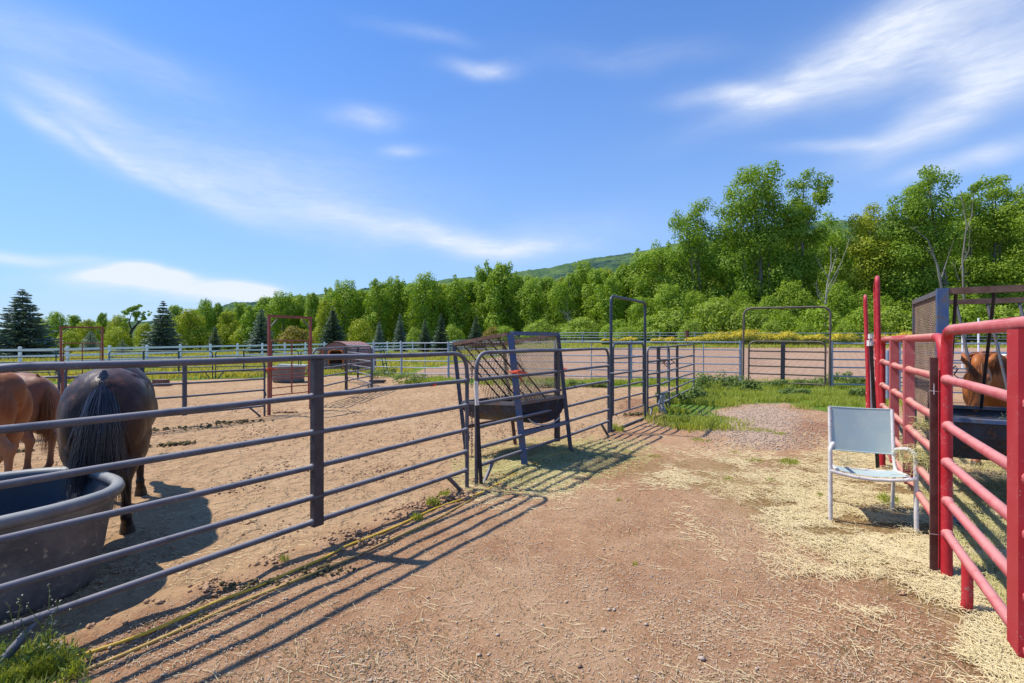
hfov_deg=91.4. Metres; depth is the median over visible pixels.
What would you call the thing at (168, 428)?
soil heap
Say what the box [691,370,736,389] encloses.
broad leaf weed
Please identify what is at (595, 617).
straw
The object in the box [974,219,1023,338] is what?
cottonwood tree
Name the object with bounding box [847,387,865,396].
broad leaf weed
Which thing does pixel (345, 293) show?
cottonwood tree
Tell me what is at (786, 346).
meadow
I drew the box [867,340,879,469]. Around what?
post
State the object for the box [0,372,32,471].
horse
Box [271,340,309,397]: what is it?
pipe gate
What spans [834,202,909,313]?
tall cottonwood
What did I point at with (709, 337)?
flowering bush
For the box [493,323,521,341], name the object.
willow bush
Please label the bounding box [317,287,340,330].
cottonwood tree
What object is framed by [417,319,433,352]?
blue spruce
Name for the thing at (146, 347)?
white rail fence
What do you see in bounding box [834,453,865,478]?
hay clump
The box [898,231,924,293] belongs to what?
cottonwood tree
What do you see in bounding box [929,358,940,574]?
angle iron post
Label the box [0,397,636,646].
clods
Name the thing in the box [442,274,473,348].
cottonwood tree
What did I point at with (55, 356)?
corral fence
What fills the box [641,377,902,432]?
grass
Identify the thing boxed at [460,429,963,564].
straw
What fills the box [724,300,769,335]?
willow bush
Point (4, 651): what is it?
flowering weed
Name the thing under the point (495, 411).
hay feeder
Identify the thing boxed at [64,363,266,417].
corral fence
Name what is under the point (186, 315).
cottonwood tree
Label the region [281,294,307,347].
cottonwood tree
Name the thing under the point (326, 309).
cottonwood tree
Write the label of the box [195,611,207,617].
soil heap
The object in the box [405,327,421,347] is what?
willow bush
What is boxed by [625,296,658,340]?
cottonwood tree
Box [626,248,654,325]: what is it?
cottonwood tree
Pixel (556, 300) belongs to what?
cottonwood tree
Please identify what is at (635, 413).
soil heap
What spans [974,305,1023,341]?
willow bush
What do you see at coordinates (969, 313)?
willow bush
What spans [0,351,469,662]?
corral fence
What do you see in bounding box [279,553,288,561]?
grass tuft
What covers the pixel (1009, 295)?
cottonwood tree
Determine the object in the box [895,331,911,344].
flowering bush
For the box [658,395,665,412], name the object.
pipe offcut
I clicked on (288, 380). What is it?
stock tank
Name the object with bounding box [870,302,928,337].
willow bush
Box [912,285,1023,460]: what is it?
hay feeder
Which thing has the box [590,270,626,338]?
cottonwood tree
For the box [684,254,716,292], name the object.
cottonwood tree
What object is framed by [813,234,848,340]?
dead tree
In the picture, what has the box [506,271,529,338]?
cottonwood tree
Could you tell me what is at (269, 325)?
square gate frame
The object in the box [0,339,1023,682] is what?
ground
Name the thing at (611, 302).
arch frame
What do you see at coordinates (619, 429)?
grass tuft
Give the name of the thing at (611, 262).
hill
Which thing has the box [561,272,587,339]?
cottonwood tree
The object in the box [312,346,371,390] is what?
corral fence
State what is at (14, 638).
flowering weed
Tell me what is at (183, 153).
sky
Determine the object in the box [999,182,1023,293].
tall cottonwood
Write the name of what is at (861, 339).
flowering bush
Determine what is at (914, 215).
tall cottonwood
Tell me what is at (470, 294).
cottonwood tree
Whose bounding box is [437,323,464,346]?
willow bush
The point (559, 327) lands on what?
willow bush
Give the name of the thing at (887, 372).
pen fence
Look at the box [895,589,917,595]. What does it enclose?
stone
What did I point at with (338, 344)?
animal shelter
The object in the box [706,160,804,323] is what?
tall cottonwood
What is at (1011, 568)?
corral fence
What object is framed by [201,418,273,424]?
soil heap
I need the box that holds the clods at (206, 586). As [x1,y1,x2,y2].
[43,487,472,644]
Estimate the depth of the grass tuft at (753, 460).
6.73 m
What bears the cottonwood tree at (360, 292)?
on the ground at (204, 471)
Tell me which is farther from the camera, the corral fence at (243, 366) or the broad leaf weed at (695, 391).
the corral fence at (243, 366)
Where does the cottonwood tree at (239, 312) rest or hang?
on the ground at (204, 471)
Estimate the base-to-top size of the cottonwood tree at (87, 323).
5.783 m
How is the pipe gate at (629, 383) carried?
attached to the arch frame at (611, 302)
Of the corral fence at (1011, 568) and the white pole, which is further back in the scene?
the white pole
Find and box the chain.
[471,413,472,455]
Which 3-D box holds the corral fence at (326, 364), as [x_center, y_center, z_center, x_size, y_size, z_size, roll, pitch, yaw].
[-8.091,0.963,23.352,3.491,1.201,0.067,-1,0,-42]
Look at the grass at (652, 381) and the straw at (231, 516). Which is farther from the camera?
the grass at (652, 381)
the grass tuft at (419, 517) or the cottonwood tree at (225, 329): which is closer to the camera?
the grass tuft at (419, 517)
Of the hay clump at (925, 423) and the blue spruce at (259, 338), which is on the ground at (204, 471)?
the blue spruce at (259, 338)
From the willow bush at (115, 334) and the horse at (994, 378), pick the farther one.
the willow bush at (115, 334)
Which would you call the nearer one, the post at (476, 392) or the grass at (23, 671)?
the grass at (23, 671)
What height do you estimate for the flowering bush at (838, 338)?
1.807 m
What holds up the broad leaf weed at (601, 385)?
on the ground at (204, 471)
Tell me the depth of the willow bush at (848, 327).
57.52 m
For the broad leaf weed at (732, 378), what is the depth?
15.62 m
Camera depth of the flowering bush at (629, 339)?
58.12 m
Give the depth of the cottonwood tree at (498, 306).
86.83 m
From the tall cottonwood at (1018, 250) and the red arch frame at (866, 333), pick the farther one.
the tall cottonwood at (1018, 250)
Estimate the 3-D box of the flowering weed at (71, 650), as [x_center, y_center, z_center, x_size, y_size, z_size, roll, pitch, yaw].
[-2.127,1.499,2.430,0.199,0.201,0.188,0,0,0]
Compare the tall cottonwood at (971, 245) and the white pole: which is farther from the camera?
the tall cottonwood at (971, 245)
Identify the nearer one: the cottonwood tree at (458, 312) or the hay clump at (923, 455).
the hay clump at (923, 455)
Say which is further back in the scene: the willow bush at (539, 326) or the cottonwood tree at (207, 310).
the cottonwood tree at (207, 310)
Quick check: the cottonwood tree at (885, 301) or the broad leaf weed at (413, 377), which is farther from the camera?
the cottonwood tree at (885, 301)
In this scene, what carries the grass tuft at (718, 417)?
on the ground at (204, 471)
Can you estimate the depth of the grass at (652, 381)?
18.05 m
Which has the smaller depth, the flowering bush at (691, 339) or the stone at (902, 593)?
the stone at (902, 593)
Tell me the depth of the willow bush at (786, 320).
63.12 m
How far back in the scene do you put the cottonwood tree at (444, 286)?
111.96 m
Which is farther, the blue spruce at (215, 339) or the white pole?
the blue spruce at (215, 339)
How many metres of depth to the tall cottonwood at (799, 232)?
77.55 m
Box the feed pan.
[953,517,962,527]
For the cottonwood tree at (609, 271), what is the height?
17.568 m
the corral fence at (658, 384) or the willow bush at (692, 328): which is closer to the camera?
the corral fence at (658, 384)
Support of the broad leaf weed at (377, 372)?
on the ground at (204, 471)
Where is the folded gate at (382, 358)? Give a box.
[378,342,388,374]
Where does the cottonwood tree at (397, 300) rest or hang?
on the ground at (204, 471)
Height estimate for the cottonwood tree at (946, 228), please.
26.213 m
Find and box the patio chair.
[828,406,918,532]
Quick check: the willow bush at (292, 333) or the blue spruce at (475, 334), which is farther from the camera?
the willow bush at (292, 333)
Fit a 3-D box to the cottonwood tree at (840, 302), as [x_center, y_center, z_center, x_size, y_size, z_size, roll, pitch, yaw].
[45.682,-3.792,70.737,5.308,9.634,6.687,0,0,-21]
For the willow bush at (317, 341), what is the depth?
82.84 m
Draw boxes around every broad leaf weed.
[363,366,396,377]
[385,372,427,383]
[534,382,553,387]
[568,380,585,385]
[587,383,606,386]
[655,391,692,401]
[671,387,707,399]
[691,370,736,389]
[716,374,750,387]
[737,380,762,391]
[762,379,792,387]
[778,387,811,394]
[792,377,827,383]
[826,371,852,381]
[838,377,865,385]
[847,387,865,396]
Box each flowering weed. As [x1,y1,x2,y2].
[0,611,66,671]
[0,629,39,660]
[1,594,49,656]
[12,584,71,662]
[47,627,93,676]
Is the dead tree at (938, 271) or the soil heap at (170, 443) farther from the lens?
the dead tree at (938, 271)
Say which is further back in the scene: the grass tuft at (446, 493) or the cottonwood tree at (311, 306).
the cottonwood tree at (311, 306)
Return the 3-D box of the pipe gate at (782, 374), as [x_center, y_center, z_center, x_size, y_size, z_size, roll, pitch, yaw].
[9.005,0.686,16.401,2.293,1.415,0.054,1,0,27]
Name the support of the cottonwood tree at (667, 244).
on the ground at (204, 471)
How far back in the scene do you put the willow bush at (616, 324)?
67.21 m
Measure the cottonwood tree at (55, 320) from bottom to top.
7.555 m
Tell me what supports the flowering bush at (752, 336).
on the ground at (204, 471)
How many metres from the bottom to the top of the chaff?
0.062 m
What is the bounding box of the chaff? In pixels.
[44,441,999,682]
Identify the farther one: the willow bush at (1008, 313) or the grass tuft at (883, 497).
the willow bush at (1008, 313)
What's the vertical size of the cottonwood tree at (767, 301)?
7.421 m
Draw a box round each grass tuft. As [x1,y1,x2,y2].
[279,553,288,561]
[409,510,424,520]
[426,496,439,506]
[437,488,450,497]
[612,422,624,431]
[661,422,684,427]
[690,438,710,441]
[708,415,737,420]
[745,427,773,431]
[745,457,760,462]
[777,456,800,465]
[872,488,899,505]
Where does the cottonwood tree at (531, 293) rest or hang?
on the ground at (204, 471)
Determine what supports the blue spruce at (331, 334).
on the ground at (204, 471)
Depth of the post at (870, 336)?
7.90 m
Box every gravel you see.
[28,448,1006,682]
[645,402,827,449]
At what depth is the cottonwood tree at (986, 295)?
70.39 m
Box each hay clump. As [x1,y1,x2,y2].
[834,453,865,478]
[886,444,953,480]
[908,416,928,434]
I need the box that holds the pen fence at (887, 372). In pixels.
[886,350,1006,398]
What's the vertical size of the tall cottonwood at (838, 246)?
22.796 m
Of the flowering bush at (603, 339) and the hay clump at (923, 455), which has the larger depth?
the flowering bush at (603, 339)
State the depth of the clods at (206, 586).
3.73 m
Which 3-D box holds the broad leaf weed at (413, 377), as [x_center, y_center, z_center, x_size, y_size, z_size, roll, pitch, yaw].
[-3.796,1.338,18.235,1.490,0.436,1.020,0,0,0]
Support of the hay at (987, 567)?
on the ground at (204, 471)
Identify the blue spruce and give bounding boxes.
[0,289,71,359]
[78,330,100,351]
[112,339,133,352]
[139,301,187,354]
[204,326,224,350]
[243,307,276,353]
[316,306,345,353]
[371,322,389,351]
[392,314,407,351]
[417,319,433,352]
[431,313,451,351]
[467,316,484,350]
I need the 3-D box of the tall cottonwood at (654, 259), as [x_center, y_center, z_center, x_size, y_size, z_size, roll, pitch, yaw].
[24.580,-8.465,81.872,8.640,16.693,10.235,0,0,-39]
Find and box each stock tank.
[0,466,124,622]
[272,365,306,382]
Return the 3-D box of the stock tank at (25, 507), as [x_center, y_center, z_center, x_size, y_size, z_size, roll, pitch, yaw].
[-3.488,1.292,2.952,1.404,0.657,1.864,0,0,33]
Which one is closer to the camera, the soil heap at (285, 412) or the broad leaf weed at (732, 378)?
the soil heap at (285, 412)
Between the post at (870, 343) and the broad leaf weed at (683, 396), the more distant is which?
the broad leaf weed at (683, 396)
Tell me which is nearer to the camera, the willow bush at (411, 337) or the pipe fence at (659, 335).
the pipe fence at (659, 335)
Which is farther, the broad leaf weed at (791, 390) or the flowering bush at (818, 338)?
the flowering bush at (818, 338)
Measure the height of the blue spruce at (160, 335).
6.401 m
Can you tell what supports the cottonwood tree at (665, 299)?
on the ground at (204, 471)
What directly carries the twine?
attached to the corral fence at (557, 371)
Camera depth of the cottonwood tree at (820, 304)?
70.13 m
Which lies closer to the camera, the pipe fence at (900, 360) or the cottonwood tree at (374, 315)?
the pipe fence at (900, 360)
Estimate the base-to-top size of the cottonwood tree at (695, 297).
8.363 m
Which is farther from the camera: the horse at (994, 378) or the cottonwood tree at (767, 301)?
the cottonwood tree at (767, 301)
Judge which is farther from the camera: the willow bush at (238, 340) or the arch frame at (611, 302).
the willow bush at (238, 340)
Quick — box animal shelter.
[319,341,375,370]
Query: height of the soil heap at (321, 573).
0.049 m
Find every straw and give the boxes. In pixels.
[38,430,582,589]
[122,474,999,682]
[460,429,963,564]
[697,446,1023,682]
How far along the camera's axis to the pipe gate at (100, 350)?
19.80 m
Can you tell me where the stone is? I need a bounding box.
[697,655,705,660]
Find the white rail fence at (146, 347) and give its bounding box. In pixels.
[0,341,500,363]
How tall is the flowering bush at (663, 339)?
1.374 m
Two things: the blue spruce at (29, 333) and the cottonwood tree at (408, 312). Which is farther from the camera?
the cottonwood tree at (408, 312)
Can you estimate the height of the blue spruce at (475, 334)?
4.634 m
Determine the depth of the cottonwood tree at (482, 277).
91.15 m
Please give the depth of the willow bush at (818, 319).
60.80 m
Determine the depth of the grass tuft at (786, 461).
6.56 m
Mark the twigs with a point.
(559, 621)
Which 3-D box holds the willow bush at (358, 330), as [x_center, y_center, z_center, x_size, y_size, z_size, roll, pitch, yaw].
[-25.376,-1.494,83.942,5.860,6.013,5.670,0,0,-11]
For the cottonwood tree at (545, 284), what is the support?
on the ground at (204, 471)
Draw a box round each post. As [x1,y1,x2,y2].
[61,359,63,394]
[474,381,482,484]
[685,330,688,340]
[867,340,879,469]
[868,334,872,407]
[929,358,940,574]
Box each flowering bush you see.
[600,338,617,344]
[620,337,637,340]
[650,337,679,344]
[684,337,708,344]
[691,333,727,345]
[711,330,749,344]
[728,329,770,344]
[756,332,785,344]
[772,331,807,345]
[801,333,826,345]
[825,331,858,344]
[853,333,882,342]
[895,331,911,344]
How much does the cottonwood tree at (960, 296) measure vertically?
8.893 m
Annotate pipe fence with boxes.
[373,340,741,380]
[452,335,596,350]
[560,332,1006,344]
[831,341,1006,390]
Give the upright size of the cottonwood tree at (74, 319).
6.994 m
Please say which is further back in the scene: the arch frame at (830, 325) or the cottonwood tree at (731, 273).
the cottonwood tree at (731, 273)
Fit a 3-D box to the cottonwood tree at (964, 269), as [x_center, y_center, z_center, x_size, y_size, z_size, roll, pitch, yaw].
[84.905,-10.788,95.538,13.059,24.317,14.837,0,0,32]
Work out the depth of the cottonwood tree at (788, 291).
71.06 m
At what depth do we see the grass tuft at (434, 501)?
4.82 m
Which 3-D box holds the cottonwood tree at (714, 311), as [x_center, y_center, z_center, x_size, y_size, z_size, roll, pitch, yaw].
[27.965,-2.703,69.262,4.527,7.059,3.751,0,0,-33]
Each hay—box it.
[450,435,652,495]
[909,458,1020,657]
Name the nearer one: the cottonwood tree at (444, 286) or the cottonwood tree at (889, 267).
the cottonwood tree at (889, 267)
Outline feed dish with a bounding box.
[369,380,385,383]
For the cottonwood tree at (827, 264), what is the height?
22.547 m
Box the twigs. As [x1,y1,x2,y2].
[43,455,1005,682]
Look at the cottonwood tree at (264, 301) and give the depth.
99.24 m
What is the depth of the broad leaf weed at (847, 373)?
17.39 m
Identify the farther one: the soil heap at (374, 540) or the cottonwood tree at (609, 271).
the cottonwood tree at (609, 271)
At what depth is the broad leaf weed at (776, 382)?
16.03 m
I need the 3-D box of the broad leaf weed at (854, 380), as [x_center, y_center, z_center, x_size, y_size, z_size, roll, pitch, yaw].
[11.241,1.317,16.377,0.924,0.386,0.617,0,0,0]
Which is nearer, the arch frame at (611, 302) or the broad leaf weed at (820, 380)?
the arch frame at (611, 302)
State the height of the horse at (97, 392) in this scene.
1.448 m
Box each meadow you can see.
[0,343,621,381]
[612,341,1006,347]
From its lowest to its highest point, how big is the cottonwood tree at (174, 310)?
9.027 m
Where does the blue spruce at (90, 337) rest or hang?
on the ground at (204, 471)
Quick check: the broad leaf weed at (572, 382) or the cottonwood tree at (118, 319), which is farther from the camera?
the cottonwood tree at (118, 319)
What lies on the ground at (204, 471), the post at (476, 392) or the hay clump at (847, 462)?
the post at (476, 392)
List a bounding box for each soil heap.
[149,440,210,446]
[152,424,253,430]
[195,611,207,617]
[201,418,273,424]
[217,578,291,595]
[267,558,362,579]
[272,411,297,412]
[331,530,403,550]
[435,492,474,500]
[464,474,498,481]
[616,411,653,416]
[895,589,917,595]
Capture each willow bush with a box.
[53,330,84,347]
[104,326,136,349]
[182,326,213,349]
[228,325,253,349]
[277,325,316,347]
[312,327,321,347]
[344,318,377,344]
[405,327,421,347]
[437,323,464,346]
[481,326,503,346]
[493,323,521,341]
[520,318,559,341]
[556,323,578,339]
[560,317,603,341]
[596,318,635,339]
[609,327,637,340]
[634,315,667,340]
[646,304,704,340]
[676,318,703,343]
[686,295,746,343]
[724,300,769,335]
[759,319,787,343]
[765,310,802,334]
[793,321,818,340]
[794,300,849,337]
[831,320,862,341]
[841,302,891,340]
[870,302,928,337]
[896,307,962,338]
[949,294,1006,341]
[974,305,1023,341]
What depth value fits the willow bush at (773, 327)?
57.59 m
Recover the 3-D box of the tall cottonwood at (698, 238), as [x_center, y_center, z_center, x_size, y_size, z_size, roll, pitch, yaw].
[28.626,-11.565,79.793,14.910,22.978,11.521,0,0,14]
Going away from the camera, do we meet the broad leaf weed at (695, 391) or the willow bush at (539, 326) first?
the broad leaf weed at (695, 391)
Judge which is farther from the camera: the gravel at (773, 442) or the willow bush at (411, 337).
the willow bush at (411, 337)
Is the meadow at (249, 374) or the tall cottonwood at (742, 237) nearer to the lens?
the meadow at (249, 374)
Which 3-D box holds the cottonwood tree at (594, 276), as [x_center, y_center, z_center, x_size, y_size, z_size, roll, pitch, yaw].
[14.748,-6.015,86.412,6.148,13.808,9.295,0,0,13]
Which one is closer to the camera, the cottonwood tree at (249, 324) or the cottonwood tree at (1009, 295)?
the cottonwood tree at (1009, 295)
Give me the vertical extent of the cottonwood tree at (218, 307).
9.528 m
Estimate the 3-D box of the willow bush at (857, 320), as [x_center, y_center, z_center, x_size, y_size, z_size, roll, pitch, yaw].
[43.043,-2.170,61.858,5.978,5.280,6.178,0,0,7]
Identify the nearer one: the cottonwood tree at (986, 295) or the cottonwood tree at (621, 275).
the cottonwood tree at (986, 295)
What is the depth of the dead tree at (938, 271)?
65.95 m
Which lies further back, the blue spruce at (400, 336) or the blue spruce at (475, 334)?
the blue spruce at (400, 336)
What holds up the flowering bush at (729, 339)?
on the ground at (204, 471)
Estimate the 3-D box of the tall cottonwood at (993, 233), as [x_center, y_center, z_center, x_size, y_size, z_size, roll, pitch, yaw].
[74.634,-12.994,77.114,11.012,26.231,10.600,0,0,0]
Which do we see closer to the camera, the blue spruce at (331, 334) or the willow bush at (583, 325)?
the blue spruce at (331, 334)
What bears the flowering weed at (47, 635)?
on the ground at (204, 471)
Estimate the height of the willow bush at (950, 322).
5.583 m
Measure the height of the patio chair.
0.966 m
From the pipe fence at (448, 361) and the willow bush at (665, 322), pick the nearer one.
the pipe fence at (448, 361)
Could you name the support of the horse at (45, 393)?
on the ground at (204, 471)
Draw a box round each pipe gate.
[63,343,101,374]
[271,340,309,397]
[612,342,644,415]
[748,341,827,385]
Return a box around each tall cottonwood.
[631,239,690,320]
[652,196,732,336]
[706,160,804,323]
[758,167,838,315]
[812,210,867,312]
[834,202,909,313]
[870,164,978,312]
[936,182,993,340]
[955,173,1023,340]
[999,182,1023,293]
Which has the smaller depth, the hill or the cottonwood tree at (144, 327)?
the cottonwood tree at (144, 327)
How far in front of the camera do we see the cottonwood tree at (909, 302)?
71.60 m
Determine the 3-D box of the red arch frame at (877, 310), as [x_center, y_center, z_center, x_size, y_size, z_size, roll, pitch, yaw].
[5.015,0.377,6.853,0.090,2.447,1.350,0,0,35]
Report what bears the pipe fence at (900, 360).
on the ground at (204, 471)
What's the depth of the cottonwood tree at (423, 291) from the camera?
88.70 m
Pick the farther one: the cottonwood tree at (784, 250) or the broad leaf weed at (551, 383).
the cottonwood tree at (784, 250)
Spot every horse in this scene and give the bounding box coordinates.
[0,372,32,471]
[15,372,60,469]
[54,368,157,534]
[961,351,1006,472]
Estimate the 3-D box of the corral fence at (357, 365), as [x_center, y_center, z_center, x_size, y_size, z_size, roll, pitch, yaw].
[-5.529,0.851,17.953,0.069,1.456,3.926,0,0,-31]
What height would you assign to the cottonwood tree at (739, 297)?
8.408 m
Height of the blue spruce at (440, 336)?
5.124 m
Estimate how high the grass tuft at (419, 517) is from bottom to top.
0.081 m
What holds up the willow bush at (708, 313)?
on the ground at (204, 471)
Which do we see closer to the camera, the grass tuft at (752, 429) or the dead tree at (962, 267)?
the grass tuft at (752, 429)
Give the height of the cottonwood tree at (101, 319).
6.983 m
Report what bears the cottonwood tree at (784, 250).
on the ground at (204, 471)
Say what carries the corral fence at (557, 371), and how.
on the ground at (204, 471)
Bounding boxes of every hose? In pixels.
[47,451,570,663]
[53,449,568,682]
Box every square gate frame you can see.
[59,326,103,372]
[267,315,311,414]
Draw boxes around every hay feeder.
[452,331,572,465]
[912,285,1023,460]
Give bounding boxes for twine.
[508,367,526,381]
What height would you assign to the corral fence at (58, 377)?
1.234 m
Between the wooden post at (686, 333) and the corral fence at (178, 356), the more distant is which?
the wooden post at (686, 333)
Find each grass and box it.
[0,631,103,682]
[402,374,710,388]
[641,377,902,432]
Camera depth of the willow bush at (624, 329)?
63.42 m
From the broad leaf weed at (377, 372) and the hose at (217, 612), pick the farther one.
the broad leaf weed at (377, 372)
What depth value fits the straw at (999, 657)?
3.68 m
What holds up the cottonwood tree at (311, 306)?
on the ground at (204, 471)
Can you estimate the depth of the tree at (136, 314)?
81.87 m
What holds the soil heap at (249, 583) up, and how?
on the ground at (204, 471)
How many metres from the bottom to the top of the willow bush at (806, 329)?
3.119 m
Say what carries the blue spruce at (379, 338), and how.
on the ground at (204, 471)
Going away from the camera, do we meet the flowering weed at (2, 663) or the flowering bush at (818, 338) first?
the flowering weed at (2, 663)
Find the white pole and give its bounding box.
[977,318,979,351]
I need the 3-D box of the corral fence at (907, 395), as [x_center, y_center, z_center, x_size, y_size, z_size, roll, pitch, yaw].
[3.817,0.768,4.864,0.077,1.665,3.416,0,0,31]
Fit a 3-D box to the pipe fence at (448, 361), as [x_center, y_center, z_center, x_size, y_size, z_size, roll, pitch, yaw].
[0.725,0.777,19.674,15.184,1.639,0.573,0,0,21]
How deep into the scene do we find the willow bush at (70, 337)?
79.47 m
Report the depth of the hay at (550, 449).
6.51 m
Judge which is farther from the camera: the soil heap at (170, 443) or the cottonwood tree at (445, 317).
the cottonwood tree at (445, 317)
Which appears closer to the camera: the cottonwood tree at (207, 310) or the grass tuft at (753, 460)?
the grass tuft at (753, 460)
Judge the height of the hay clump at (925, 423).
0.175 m
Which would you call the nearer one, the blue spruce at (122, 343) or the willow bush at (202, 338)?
the blue spruce at (122, 343)
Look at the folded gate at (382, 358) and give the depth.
22.90 m
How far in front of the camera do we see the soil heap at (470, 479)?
5.69 m
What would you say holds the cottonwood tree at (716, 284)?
on the ground at (204, 471)
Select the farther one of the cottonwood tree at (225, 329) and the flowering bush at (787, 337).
the cottonwood tree at (225, 329)
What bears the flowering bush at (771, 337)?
on the ground at (204, 471)
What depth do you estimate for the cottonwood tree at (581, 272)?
92.89 m
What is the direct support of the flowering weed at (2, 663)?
on the ground at (204, 471)
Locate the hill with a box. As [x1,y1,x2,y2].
[1,214,1022,337]
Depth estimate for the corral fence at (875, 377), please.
6.75 m
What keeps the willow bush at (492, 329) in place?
on the ground at (204, 471)
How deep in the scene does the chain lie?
5.44 m
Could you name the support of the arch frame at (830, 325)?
on the ground at (204, 471)
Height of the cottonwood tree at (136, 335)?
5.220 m
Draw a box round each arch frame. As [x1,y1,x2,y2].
[610,295,645,431]
[742,306,831,388]
[863,295,870,407]
[873,276,880,463]
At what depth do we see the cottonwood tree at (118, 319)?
85.49 m
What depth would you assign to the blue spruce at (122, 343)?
59.96 m
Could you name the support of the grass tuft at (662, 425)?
on the ground at (204, 471)
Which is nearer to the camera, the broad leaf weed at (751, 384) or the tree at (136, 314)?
the broad leaf weed at (751, 384)
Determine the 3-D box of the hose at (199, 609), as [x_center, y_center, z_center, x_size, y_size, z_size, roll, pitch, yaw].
[-0.790,1.569,4.665,0.286,0.061,6.000,0,0,35]
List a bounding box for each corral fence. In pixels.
[0,351,56,375]
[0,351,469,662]
[43,370,61,392]
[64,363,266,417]
[108,351,213,377]
[215,350,299,377]
[300,349,371,374]
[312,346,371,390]
[346,345,372,387]
[475,348,609,485]
[646,346,669,416]
[658,344,694,412]
[865,339,876,407]
[879,333,941,569]
[940,316,1023,657]
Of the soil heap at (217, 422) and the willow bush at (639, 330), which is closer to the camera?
the soil heap at (217, 422)
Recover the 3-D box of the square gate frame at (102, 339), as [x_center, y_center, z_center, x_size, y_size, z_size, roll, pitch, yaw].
[-17.014,0.496,19.797,0.061,2.162,1.425,0,0,27]
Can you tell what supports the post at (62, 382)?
on the ground at (204, 471)
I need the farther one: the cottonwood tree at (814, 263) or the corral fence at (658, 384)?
the cottonwood tree at (814, 263)
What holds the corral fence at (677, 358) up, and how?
on the ground at (204, 471)
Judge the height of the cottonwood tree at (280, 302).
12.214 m
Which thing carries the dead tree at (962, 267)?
on the ground at (204, 471)
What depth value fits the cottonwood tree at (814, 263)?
93.52 m
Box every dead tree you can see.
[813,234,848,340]
[911,226,953,287]
[951,196,976,322]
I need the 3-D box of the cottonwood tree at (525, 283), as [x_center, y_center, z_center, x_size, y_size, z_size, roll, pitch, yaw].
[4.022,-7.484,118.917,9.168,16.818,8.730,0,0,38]
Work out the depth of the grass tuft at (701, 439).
8.11 m
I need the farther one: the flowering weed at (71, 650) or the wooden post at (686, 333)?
the wooden post at (686, 333)
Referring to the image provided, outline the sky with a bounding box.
[0,0,1023,328]
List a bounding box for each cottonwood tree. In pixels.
[41,310,72,347]
[66,314,85,347]
[74,319,101,345]
[94,312,108,347]
[105,315,130,349]
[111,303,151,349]
[133,323,152,346]
[133,326,142,346]
[164,304,187,341]
[171,307,205,349]
[192,298,220,348]
[211,303,223,347]
[215,310,238,349]
[232,301,257,348]
[236,305,265,346]
[252,295,280,341]
[263,289,305,348]
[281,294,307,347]
[300,292,322,347]
[314,299,338,343]
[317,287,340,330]
[320,278,365,340]
[350,288,371,342]
[357,276,394,345]
[384,275,408,348]
[394,285,422,347]
[400,270,445,347]
[428,286,451,336]
[432,282,446,299]
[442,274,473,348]
[450,279,481,345]
[473,259,501,335]
[474,261,524,346]
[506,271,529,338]
[514,277,544,341]
[522,274,538,284]
[532,276,557,338]
[539,279,576,339]
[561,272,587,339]
[566,259,600,338]
[581,267,609,339]
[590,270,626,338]
[598,268,614,282]
[613,262,635,326]
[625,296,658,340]
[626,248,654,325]
[647,283,694,340]
[653,240,685,334]
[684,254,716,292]
[684,290,705,337]
[691,239,731,325]
[700,296,721,335]
[705,239,773,294]
[727,290,759,329]
[754,236,806,299]
[754,295,783,331]
[770,279,817,323]
[798,236,832,335]
[800,300,828,337]
[809,234,857,295]
[816,280,859,337]
[841,289,873,337]
[863,226,913,303]
[868,294,902,335]
[892,289,923,334]
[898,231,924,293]
[905,217,989,291]
[933,225,988,286]
[945,283,981,340]
[959,283,1001,341]
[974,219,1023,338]
[984,281,1023,341]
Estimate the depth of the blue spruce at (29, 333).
43.59 m
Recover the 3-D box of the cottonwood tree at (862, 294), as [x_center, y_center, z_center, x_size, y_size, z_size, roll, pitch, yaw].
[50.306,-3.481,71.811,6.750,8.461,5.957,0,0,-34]

